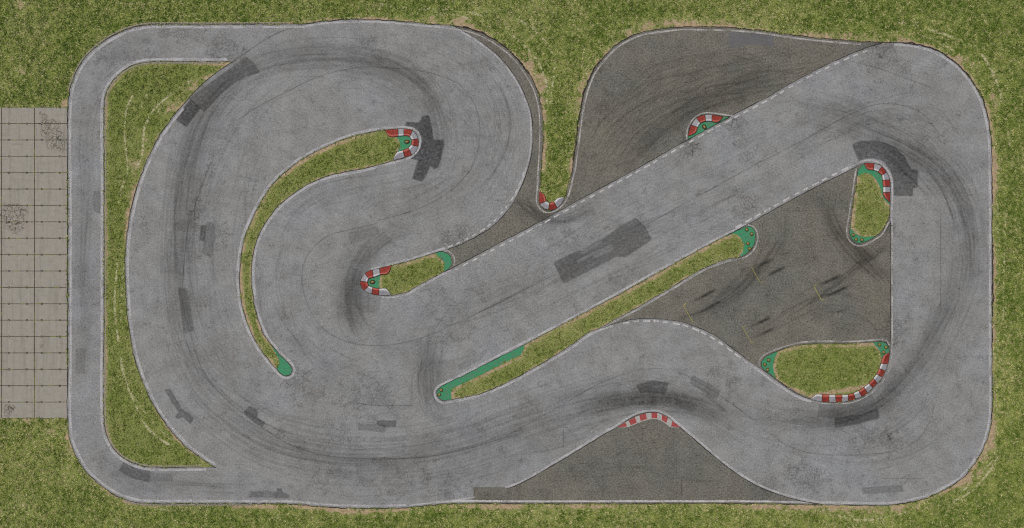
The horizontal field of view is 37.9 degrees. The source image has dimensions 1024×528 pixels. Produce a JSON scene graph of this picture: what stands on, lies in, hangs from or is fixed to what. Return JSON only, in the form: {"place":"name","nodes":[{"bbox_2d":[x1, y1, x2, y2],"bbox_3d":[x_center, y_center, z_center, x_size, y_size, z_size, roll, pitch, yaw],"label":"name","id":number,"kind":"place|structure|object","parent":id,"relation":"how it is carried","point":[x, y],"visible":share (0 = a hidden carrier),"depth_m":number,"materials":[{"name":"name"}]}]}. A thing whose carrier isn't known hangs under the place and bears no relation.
{"place":"outdoors","nodes":[
{"label":"outdoors","id":0,"kind":"place"},
{"bbox_2d":[104,62,230,467],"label":"grass island","id":1,"kind":"structure","parent":0,"point":[135,162],"depth_m":119.99,"materials":[{"name":"plant"}]},
{"bbox_2d":[240,130,399,367],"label":"grass island","id":2,"kind":"structure","parent":0,"point":[318,154],"depth_m":119.99,"materials":[{"name":"plant"}]},
{"bbox_2d":[379,253,443,294],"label":"grass island","id":3,"kind":"structure","parent":0,"point":[435,257],"depth_m":119.99,"materials":[{"name":"plant"}]},
{"bbox_2d":[0,0,1023,527],"bbox_3d":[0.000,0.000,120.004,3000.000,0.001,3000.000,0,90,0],"label":"ground","id":4,"kind":"structure","parent":0,"point":[674,22],"depth_m":120.00,"materials":[{"name":"green plant"}]},
{"bbox_2d":[0,106,66,419],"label":"concrete apron","id":5,"kind":"object","parent":4,"relation":"on","point":[33,260],"visible":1,"depth_m":119.99,"materials":[{"name":"concrete"}]},
{"bbox_2d":[68,22,287,89],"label":"stone edging","id":6,"kind":"object","parent":4,"relation":"on","point":[172,23],"visible":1,"depth_m":119.97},
{"bbox_2d":[124,500,251,505],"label":"stone edging","id":7,"kind":"object","parent":4,"relation":"on","point":[190,504],"visible":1,"depth_m":119.97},
{"bbox_2d":[539,191,564,209],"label":"kerb","id":8,"kind":"structure","parent":4,"relation":"on","point":[553,205],"depth_m":119.94,"materials":[{"name":"red paint"}]},
{"bbox_2d":[67,19,992,508],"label":"race track","id":9,"kind":"structure","parent":0,"point":[245,417],"depth_m":120.00,"materials":[{"name":"grey asphalt"}]},
{"bbox_2d":[104,62,218,466],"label":"stone edging","id":10,"kind":"object","parent":9,"relation":"on","point":[105,260],"visible":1,"depth_m":119.97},
{"bbox_2d":[360,265,391,295],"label":"kerb","id":11,"kind":"structure","parent":9,"relation":"on","point":[365,285],"depth_m":119.93,"materials":[{"name":"red paint"}]},
{"bbox_2d":[385,128,418,159],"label":"kerb","id":12,"kind":"structure","parent":9,"relation":"on","point":[411,149],"depth_m":119.94,"materials":[{"name":"red paint"}]},
{"bbox_2d":[69,21,990,506],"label":"edge line","id":13,"kind":"object","parent":9,"relation":"on","point":[401,295],"visible":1,"depth_m":120.00,"materials":[{"name":"white paint"}]},
{"bbox_2d":[67,19,994,508],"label":"tarred joint","id":14,"kind":"object","parent":9,"relation":"on","point":[491,247],"visible":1,"depth_m":119.99,"materials":[{"name":"black asphalt"}]},
{"bbox_2d":[274,117,889,399],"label":"green paint","id":15,"kind":"object","parent":9,"relation":"on","point":[284,368],"visible":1,"depth_m":120.00,"materials":[{"name":"green paint"}]},
{"bbox_2d":[433,50,867,503],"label":"dashed line","id":16,"kind":"object","parent":9,"relation":"on","point":[748,220],"visible":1,"depth_m":120.00,"materials":[{"name":"white paint"}]},
{"bbox_2d":[445,28,892,403],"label":"worn edge line","id":17,"kind":"object","parent":9,"relation":"on","point":[543,211],"visible":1,"depth_m":120.00,"materials":[{"name":"paint"}]},
{"bbox_2d":[810,353,889,402],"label":"kerb","id":18,"kind":"structure","parent":9,"relation":"on","point":[867,388],"depth_m":119.93,"materials":[{"name":"red paint"}]},
{"bbox_2d":[864,163,889,201],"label":"kerb","id":19,"kind":"structure","parent":9,"relation":"on","point":[880,170],"depth_m":119.94,"materials":[{"name":"red paint"}]},
{"bbox_2d":[451,234,743,398],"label":"grass island","id":20,"kind":"structure","parent":0,"point":[508,364],"depth_m":119.99,"materials":[{"name":"plant"}]},
{"bbox_2d":[473,413,818,504],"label":"old tarmac","id":21,"kind":"structure","parent":0,"point":[665,461],"depth_m":120.00,"materials":[{"name":"grey asphalt"}]},
{"bbox_2d":[618,413,678,426],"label":"kerb","id":22,"kind":"structure","parent":21,"relation":"on","point":[648,416],"depth_m":119.99,"materials":[{"name":"red paint"}]},
{"bbox_2d":[444,27,879,271],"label":"old tarmac","id":23,"kind":"structure","parent":0,"point":[650,97],"depth_m":120.00,"materials":[{"name":"grey asphalt"}]},
{"bbox_2d":[688,114,722,135],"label":"kerb","id":24,"kind":"structure","parent":23,"relation":"on","point":[696,122],"depth_m":119.94,"materials":[{"name":"red paint"}]},
{"bbox_2d":[608,164,890,387],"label":"old tarmac","id":25,"kind":"structure","parent":0,"point":[804,246],"depth_m":120.00,"materials":[{"name":"grey asphalt"}]},
{"bbox_2d":[683,267,823,342],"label":"grid box marking","id":26,"kind":"object","parent":25,"relation":"on","point":[743,328],"visible":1,"depth_m":119.99,"materials":[{"name":"yellow paint"}]},
{"bbox_2d":[773,342,881,397],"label":"grass island","id":27,"kind":"structure","parent":0,"point":[847,389],"depth_m":119.99,"materials":[{"name":"plant"}]},
{"bbox_2d":[851,173,889,236],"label":"grass island","id":28,"kind":"structure","parent":0,"point":[856,205],"depth_m":119.99,"materials":[{"name":"plant"}]}
]}

